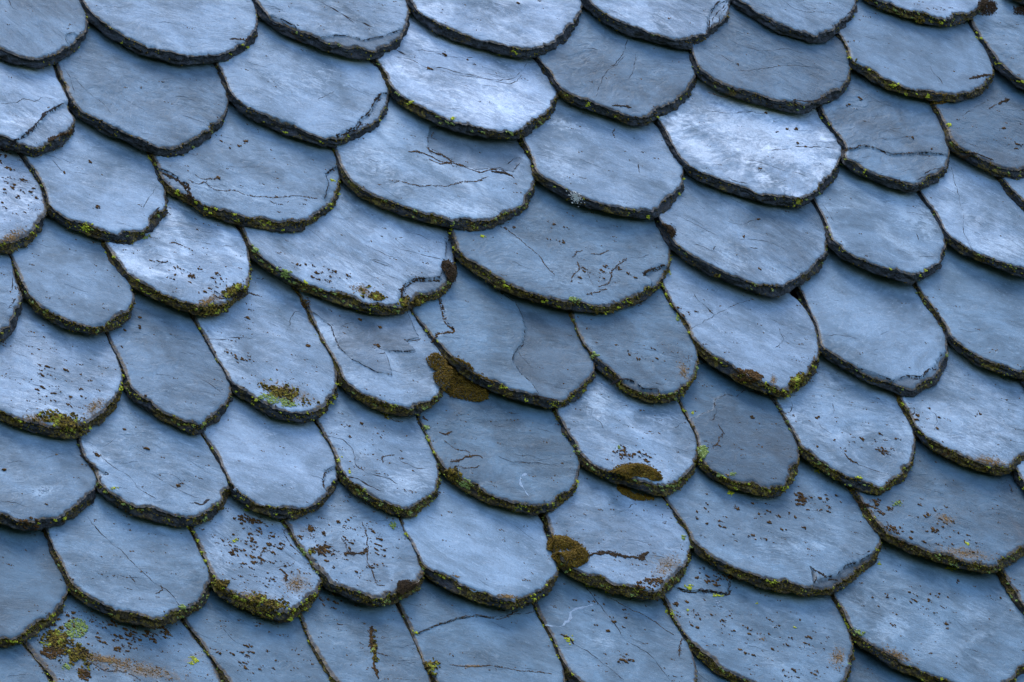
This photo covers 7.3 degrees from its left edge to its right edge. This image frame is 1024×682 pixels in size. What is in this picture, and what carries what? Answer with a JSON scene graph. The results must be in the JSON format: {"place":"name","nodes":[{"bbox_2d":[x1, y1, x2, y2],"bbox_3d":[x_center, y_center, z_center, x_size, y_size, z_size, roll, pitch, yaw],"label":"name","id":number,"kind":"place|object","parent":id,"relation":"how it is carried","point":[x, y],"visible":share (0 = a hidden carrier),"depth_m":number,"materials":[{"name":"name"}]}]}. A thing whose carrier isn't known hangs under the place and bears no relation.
{"place":"outdoors","nodes":[
{"label":"outdoors","id":0,"kind":"place"},
{"bbox_2d":[539,290,798,518],"bbox_3d":[-0.033,0.033,9.043,3.200,2.235,0.257,10,-53,-32],"label":"roof boarding","id":1,"kind":"object","parent":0,"point":[793,293],"visible":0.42,"depth_m":9.42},
{"bbox_2d":[0,644,50,681],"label":"roof slate","id":2,"kind":"object","parent":1,"relation":"on","point":[18,662],"visible":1,"depth_m":8.23,"materials":[{"name":"blue stone"}]},
{"bbox_2d":[0,524,69,647],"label":"roof slate","id":3,"kind":"object","parent":2,"relation":"on","point":[34,589],"visible":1,"depth_m":8.32,"materials":[{"name":"blue stone"}]},
{"bbox_2d":[0,421,97,530],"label":"roof slate","id":4,"kind":"object","parent":3,"relation":"on","point":[46,481],"visible":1,"depth_m":8.45,"materials":[{"name":"blue stone"}]},
{"bbox_2d":[0,297,123,438],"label":"roof slate","id":5,"kind":"object","parent":4,"relation":"on","point":[56,381],"visible":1,"depth_m":8.57,"materials":[{"name":"blue stone"}]},
{"bbox_2d":[0,253,23,341],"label":"roof slate","id":6,"kind":"object","parent":5,"relation":"on","point":[11,301],"visible":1,"depth_m":8.62,"materials":[{"name":"blue stone"}]},
{"bbox_2d":[0,148,48,253],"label":"roof slate","id":7,"kind":"object","parent":6,"relation":"on","point":[23,212],"visible":1,"depth_m":8.74,"materials":[{"name":"blue stone"}]},
{"bbox_2d":[9,215,135,334],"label":"roof slate","id":8,"kind":"object","parent":5,"relation":"on","point":[70,279],"visible":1,"depth_m":8.70,"materials":[{"name":"blue stone"}]},
{"bbox_2d":[23,591,220,681],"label":"roof slate","id":9,"kind":"object","parent":1,"relation":"on","point":[79,641],"visible":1,"depth_m":8.33,"materials":[{"name":"blue stone"}]},
{"bbox_2d":[42,491,210,628],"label":"roof slate","id":10,"kind":"object","parent":9,"relation":"on","point":[114,561],"visible":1,"depth_m":8.42,"materials":[{"name":"blue stone"}]},
{"bbox_2d":[76,386,230,527],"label":"roof slate","id":11,"kind":"object","parent":10,"relation":"on","point":[142,462],"visible":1,"depth_m":8.55,"materials":[{"name":"blue stone"}]},
{"bbox_2d":[105,288,233,434],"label":"roof slate","id":12,"kind":"object","parent":11,"relation":"on","point":[173,372],"visible":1,"depth_m":8.68,"materials":[{"name":"blue stone"}]},
{"bbox_2d":[181,586,329,681],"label":"roof slate","id":13,"kind":"object","parent":1,"relation":"on","point":[236,644],"visible":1,"depth_m":8.44,"materials":[{"name":"blue stone"}]},
{"bbox_2d":[187,492,322,622],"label":"roof slate","id":14,"kind":"object","parent":13,"relation":"on","point":[258,564],"visible":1,"depth_m":8.53,"materials":[{"name":"blue stone"}]},
{"bbox_2d":[201,392,338,519],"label":"roof slate","id":15,"kind":"object","parent":14,"relation":"on","point":[273,467],"visible":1,"depth_m":8.66,"materials":[{"name":"blue stone"}]},
{"bbox_2d":[190,256,338,423],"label":"roof slate","id":16,"kind":"object","parent":15,"relation":"on","point":[271,354],"visible":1,"depth_m":8.79,"materials":[{"name":"blue stone"}]},
{"bbox_2d":[101,192,251,317],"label":"roof slate","id":17,"kind":"object","parent":16,"relation":"on","point":[186,257],"visible":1,"depth_m":8.82,"materials":[{"name":"blue stone"}]},
{"bbox_2d":[17,110,168,244],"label":"roof slate","id":18,"kind":"object","parent":17,"relation":"on","point":[94,182],"visible":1,"depth_m":8.84,"materials":[{"name":"blue stone"}]},
{"bbox_2d":[0,59,75,156],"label":"roof slate","id":19,"kind":"object","parent":18,"relation":"on","point":[37,118],"visible":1,"depth_m":8.87,"materials":[{"name":"blue stone"}]},
{"bbox_2d":[0,0,88,68],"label":"roof slate","id":20,"kind":"object","parent":19,"relation":"on","point":[38,34],"visible":1,"depth_m":8.97,"materials":[{"name":"blue stone"}]},
{"bbox_2d":[298,584,430,681],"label":"roof slate","id":21,"kind":"object","parent":1,"relation":"on","point":[348,640],"visible":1,"depth_m":8.53,"materials":[{"name":"blue stone"}]},
{"bbox_2d":[279,478,424,606],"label":"roof slate","id":22,"kind":"object","parent":21,"relation":"on","point":[350,545],"visible":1,"depth_m":8.63,"materials":[{"name":"blue stone"}]},
{"bbox_2d":[397,579,419,594],"bbox_3d":[-0.109,0.266,8.625,0.020,0.025,0.059,-4,-15,14],"label":"moss cushion","id":23,"kind":"object","parent":21,"relation":"on","point":[401,584],"visible":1,"depth_m":8.61,"materials":[{"name":"brown plant"}]},
{"bbox_2d":[396,575,565,681],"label":"roof slate","id":24,"kind":"object","parent":1,"relation":"attached to","point":[457,638],"visible":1,"depth_m":8.63,"materials":[{"name":"blue stone"}]},
{"bbox_2d":[398,469,558,610],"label":"roof slate","id":25,"kind":"object","parent":24,"relation":"on","point":[469,547],"visible":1,"depth_m":8.73,"materials":[{"name":"blue stone"}]},
{"bbox_2d":[314,380,441,518],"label":"roof slate","id":26,"kind":"object","parent":25,"relation":"on","point":[387,463],"visible":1,"depth_m":8.76,"materials":[{"name":"blue stone"}]},
{"bbox_2d":[291,285,447,415],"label":"roof slate","id":27,"kind":"object","parent":26,"relation":"on","point":[381,364],"visible":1,"depth_m":8.88,"materials":[{"name":"blue stone"}]},
{"bbox_2d":[234,181,457,316],"bbox_3d":[-0.190,-0.123,9.015,0.310,0.277,0.016,10,-53,-32],"label":"roof slate","id":28,"kind":"object","parent":27,"relation":"on","point":[351,249],"visible":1,"depth_m":8.98,"materials":[{"name":"blue stone"}]},
{"bbox_2d":[146,102,341,232],"bbox_3d":[-0.304,-0.214,9.024,0.268,0.271,0.015,10,-53,-32],"label":"roof slate","id":29,"kind":"object","parent":28,"relation":"on","point":[240,169],"visible":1,"depth_m":8.98,"materials":[{"name":"blue stone"}]},
{"bbox_2d":[53,22,228,157],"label":"roof slate","id":30,"kind":"object","parent":29,"relation":"on","point":[115,89],"visible":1,"depth_m":8.99,"materials":[{"name":"blue stone"}]},
{"bbox_2d":[79,0,258,65],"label":"roof slate","id":31,"kind":"object","parent":30,"relation":"on","point":[185,32],"visible":1,"depth_m":9.10,"materials":[{"name":"blue stone"}]},
{"bbox_2d":[213,15,389,147],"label":"roof slate","id":32,"kind":"object","parent":29,"relation":"on","point":[272,78],"visible":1,"depth_m":9.14,"materials":[{"name":"blue stone"}]},
{"bbox_2d":[252,0,410,59],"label":"roof slate","id":33,"kind":"object","parent":32,"relation":"on","point":[364,29],"visible":1,"depth_m":9.25,"materials":[{"name":"blue stone"}]},
{"bbox_2d":[416,363,579,515],"bbox_3d":[-0.024,0.091,8.911,0.215,0.293,0.016,10,-53,-32],"label":"roof slate","id":34,"kind":"object","parent":25,"relation":"on","point":[495,449],"visible":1,"depth_m":8.87,"materials":[{"name":"blue stone"}]},
{"bbox_2d":[426,352,494,401],"bbox_3d":[-0.054,0.036,8.929,0.096,0.080,0.026,10,-53,-32],"label":"moss cushion","id":35,"kind":"object","parent":34,"relation":"on","point":[462,387],"visible":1,"depth_m":8.92,"materials":[{"name":"plant"}]},
{"bbox_2d":[410,256,595,408],"bbox_3d":[-0.021,-0.026,9.046,0.240,0.287,0.014,10,-53,-32],"label":"roof slate","id":36,"kind":"object","parent":34,"relation":"on","point":[514,347],"visible":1,"depth_m":9.01,"materials":[{"name":"blue stone"}]},
{"bbox_2d":[441,259,456,282],"bbox_3d":[-0.069,-0.076,9.049,0.027,0.040,0.017,10,-53,-32],"label":"moss cushion","id":37,"kind":"object","parent":36,"relation":"on","point":[447,266],"visible":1,"depth_m":9.04,"materials":[{"name":"brown plant"}]},
{"bbox_2d":[446,181,671,314],"bbox_3d":[0.047,-0.132,9.223,0.333,0.302,0.014,10,-53,-32],"label":"roof slate","id":38,"kind":"object","parent":36,"relation":"on","point":[551,248],"visible":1,"depth_m":9.18,"materials":[{"name":"blue stone"}]},
{"bbox_2d":[332,93,535,231],"bbox_3d":[-0.095,-0.219,9.203,0.296,0.279,0.015,10,-53,-32],"label":"roof slate","id":39,"kind":"object","parent":38,"relation":"on","point":[400,160],"visible":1,"depth_m":9.16,"materials":[{"name":"blue stone"}]},
{"bbox_2d":[369,13,558,138],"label":"roof slate","id":40,"kind":"object","parent":39,"relation":"on","point":[427,73],"visible":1,"depth_m":9.30,"materials":[{"name":"blue stone"}]},
{"bbox_2d":[406,0,582,59],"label":"roof slate","id":41,"kind":"object","parent":40,"relation":"on","point":[524,29],"visible":1,"depth_m":9.41,"materials":[{"name":"blue stone"}]},
{"bbox_2d":[517,96,684,219],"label":"roof slate","id":42,"kind":"object","parent":38,"relation":"on","point":[590,160],"visible":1,"depth_m":9.34,"materials":[{"name":"blue stone"}]},
{"bbox_2d":[533,6,696,126],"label":"roof slate","id":43,"kind":"object","parent":42,"relation":"on","point":[593,64],"visible":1,"depth_m":9.47,"materials":[{"name":"blue stone"}]},
{"bbox_2d":[580,0,730,49],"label":"roof slate","id":44,"kind":"object","parent":43,"relation":"on","point":[682,24],"visible":1,"depth_m":9.58,"materials":[{"name":"blue stone"}]},
{"bbox_2d":[531,567,697,681],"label":"roof slate","id":45,"kind":"object","parent":1,"relation":"attached to","point":[595,634],"visible":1,"depth_m":8.75,"materials":[{"name":"blue stone"}]},
{"bbox_2d":[539,464,692,599],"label":"roof slate","id":46,"kind":"object","parent":45,"relation":"on","point":[638,549],"visible":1,"depth_m":8.87,"materials":[{"name":"blue stone"}]},
{"bbox_2d":[546,534,589,567],"bbox_3d":[0.058,0.229,8.808,0.053,0.070,0.026,10,-53,-32],"label":"moss cushion","id":47,"kind":"object","parent":46,"relation":"on","point":[563,541],"visible":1,"depth_m":8.79,"materials":[{"name":"brown plant"}]},
{"bbox_2d":[617,484,654,500],"bbox_3d":[0.138,0.169,8.949,0.049,0.026,0.005,10,-53,-32],"label":"moss cushion","id":48,"kind":"object","parent":46,"relation":"on","point":[626,491],"visible":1,"depth_m":8.94,"materials":[{"name":"brown plant"}]},
{"bbox_2d":[692,653,730,681],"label":"roof slate","id":49,"kind":"object","parent":1,"relation":"on","point":[705,673],"visible":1,"depth_m":8.79,"materials":[{"name":"blue stone"}]},
{"bbox_2d":[661,548,855,681],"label":"roof slate","id":50,"kind":"object","parent":1,"relation":"on","point":[731,628],"visible":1,"depth_m":8.88,"materials":[{"name":"blue stone"}]},
{"bbox_2d":[661,454,881,596],"bbox_3d":[0.283,0.181,9.061,0.307,0.308,0.015,10,-53,-32],"label":"roof slate","id":51,"kind":"object","parent":50,"relation":"on","point":[810,532],"visible":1,"depth_m":9.01,"materials":[{"name":"blue stone"}]},
{"bbox_2d":[552,367,698,495],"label":"roof slate","id":52,"kind":"object","parent":51,"relation":"on","point":[606,426],"visible":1,"depth_m":9.00,"materials":[{"name":"blue stone"}]},
{"bbox_2d":[567,287,699,402],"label":"roof slate","id":53,"kind":"object","parent":52,"relation":"on","point":[646,351],"visible":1,"depth_m":9.12,"materials":[{"name":"blue stone"}]},
{"bbox_2d":[607,462,662,480],"bbox_3d":[0.133,0.149,8.951,0.078,0.033,0.026,10,-53,-32],"label":"moss cushion","id":54,"kind":"object","parent":52,"relation":"on","point":[630,470],"visible":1,"depth_m":8.95,"materials":[{"name":"brown plant"}]},
{"bbox_2d":[678,355,800,497],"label":"roof slate","id":55,"kind":"object","parent":51,"relation":"on","point":[746,441],"visible":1,"depth_m":9.11,"materials":[{"name":"blue stone"}]},
{"bbox_2d":[847,639,925,681],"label":"roof slate","id":56,"kind":"object","parent":1,"relation":"on","point":[866,666],"visible":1,"depth_m":8.95,"materials":[{"name":"blue stone"}]},
{"bbox_2d":[830,539,1023,681],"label":"roof slate","id":57,"kind":"object","parent":1,"relation":"on","point":[917,616],"visible":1,"depth_m":9.05,"materials":[{"name":"blue stone"}]},
{"bbox_2d":[846,435,1023,573],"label":"roof slate","id":58,"kind":"object","parent":57,"relation":"on","point":[935,507],"visible":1,"depth_m":9.20,"materials":[{"name":"blue stone"}]},
{"bbox_2d":[769,354,915,494],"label":"roof slate","id":59,"kind":"object","parent":58,"relation":"on","point":[847,428],"visible":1,"depth_m":9.22,"materials":[{"name":"blue stone"}]},
{"bbox_2d":[661,250,820,398],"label":"roof slate","id":60,"kind":"object","parent":59,"relation":"on","point":[758,342],"visible":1,"depth_m":9.25,"materials":[{"name":"blue stone"}]},
{"bbox_2d":[654,171,828,297],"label":"roof slate","id":61,"kind":"object","parent":60,"relation":"on","point":[765,249],"visible":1,"depth_m":9.37,"materials":[{"name":"blue stone"}]},
{"bbox_2d":[661,223,676,237],"bbox_3d":[0.181,-0.129,9.310,0.019,0.035,0.015,10,-53,-32],"label":"moss cushion","id":62,"kind":"object","parent":61,"relation":"on","point":[671,230],"visible":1,"depth_m":9.30,"materials":[{"name":"brown plant"}]},
{"bbox_2d":[653,75,842,207],"bbox_3d":[0.272,-0.260,9.549,0.280,0.304,0.016,10,-53,-32],"label":"roof slate","id":63,"kind":"object","parent":61,"relation":"on","point":[745,149],"visible":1,"depth_m":9.50,"materials":[{"name":"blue stone"}]},
{"bbox_2d":[687,2,851,113],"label":"roof slate","id":64,"kind":"object","parent":63,"relation":"on","point":[740,55],"visible":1,"depth_m":9.64,"materials":[{"name":"blue stone"}]},
{"bbox_2d":[731,0,857,42],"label":"roof slate","id":65,"kind":"object","parent":64,"relation":"on","point":[815,21],"visible":1,"depth_m":9.73,"materials":[{"name":"blue stone"}]},
{"bbox_2d":[893,341,1023,475],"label":"roof slate","id":66,"kind":"object","parent":58,"relation":"on","point":[964,412],"visible":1,"depth_m":9.35,"materials":[{"name":"blue stone"}]},
{"bbox_2d":[793,245,948,396],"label":"roof slate","id":67,"kind":"object","parent":66,"relation":"on","point":[884,332],"visible":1,"depth_m":9.38,"materials":[{"name":"blue stone"}]},
{"bbox_2d":[811,163,946,284],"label":"roof slate","id":68,"kind":"object","parent":67,"relation":"on","point":[874,227],"visible":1,"depth_m":9.52,"materials":[{"name":"blue stone"}]},
{"bbox_2d":[816,68,949,192],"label":"roof slate","id":69,"kind":"object","parent":68,"relation":"on","point":[889,138],"visible":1,"depth_m":9.66,"materials":[{"name":"blue stone"}]},
{"bbox_2d":[835,0,994,102],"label":"roof slate","id":70,"kind":"object","parent":69,"relation":"on","point":[893,52],"visible":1,"depth_m":9.81,"materials":[{"name":"blue stone"}]},
{"bbox_2d":[864,0,986,26],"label":"roof slate","id":71,"kind":"object","parent":70,"relation":"on","point":[945,13],"visible":1,"depth_m":9.88,"materials":[{"name":"blue stone"}]},
{"bbox_2d":[927,93,946,103],"bbox_3d":[0.517,-0.298,9.773,0.037,0.028,0.022,10,-53,-32],"label":"moss cushion","id":72,"kind":"object","parent":70,"relation":"on","point":[935,102],"visible":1,"depth_m":9.76,"materials":[{"name":"plant"}]},
{"bbox_2d":[912,244,1023,378],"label":"roof slate","id":73,"kind":"object","parent":66,"relation":"on","point":[974,307],"visible":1,"depth_m":9.50,"materials":[{"name":"blue stone"}]},
{"bbox_2d":[917,151,1023,276],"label":"roof slate","id":74,"kind":"object","parent":73,"relation":"on","point":[977,213],"visible":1,"depth_m":9.63,"materials":[{"name":"blue stone"}]},
{"bbox_2d":[994,176,1023,210],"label":"roof slate","id":75,"kind":"object","parent":74,"relation":"on","point":[1013,189],"visible":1,"depth_m":9.71,"materials":[{"name":"blue stone"}]},
{"bbox_2d":[928,66,1023,179],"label":"roof slate","id":76,"kind":"object","parent":75,"relation":"on","point":[984,131],"visible":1,"depth_m":9.77,"materials":[{"name":"blue stone"}]},
{"bbox_2d":[968,0,1023,89],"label":"roof slate","id":77,"kind":"object","parent":76,"relation":"on","point":[999,33],"visible":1,"depth_m":9.93,"materials":[{"name":"blue stone"}]},
{"bbox_2d":[977,0,997,15],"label":"moss cushion","id":78,"kind":"object","parent":77,"relation":"on","point":[990,5],"visible":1,"depth_m":9.96,"materials":[{"name":"brown plant"}]},
{"bbox_2d":[1013,5,1023,15],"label":"moss cushion","id":79,"kind":"object","parent":77,"relation":"on","point":[1020,7],"visible":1,"depth_m":10.00,"materials":[{"name":"brown plant"}]},
{"bbox_2d":[1009,461,1023,490],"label":"roof slate","id":80,"kind":"object","parent":58,"relation":"on","point":[1018,473],"visible":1,"depth_m":9.32,"materials":[{"name":"blue stone"}]},
{"bbox_2d":[1016,674,1023,681],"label":"roof slate","id":81,"kind":"object","parent":1,"relation":"on","point":[1019,678],"visible":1,"depth_m":9.06,"materials":[{"name":"blue stone"}]},
{"bbox_2d":[996,556,1023,614],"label":"roof slate","id":82,"kind":"object","parent":81,"relation":"on","point":[1011,578],"visible":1,"depth_m":9.18,"materials":[{"name":"blue stone"}]}
]}

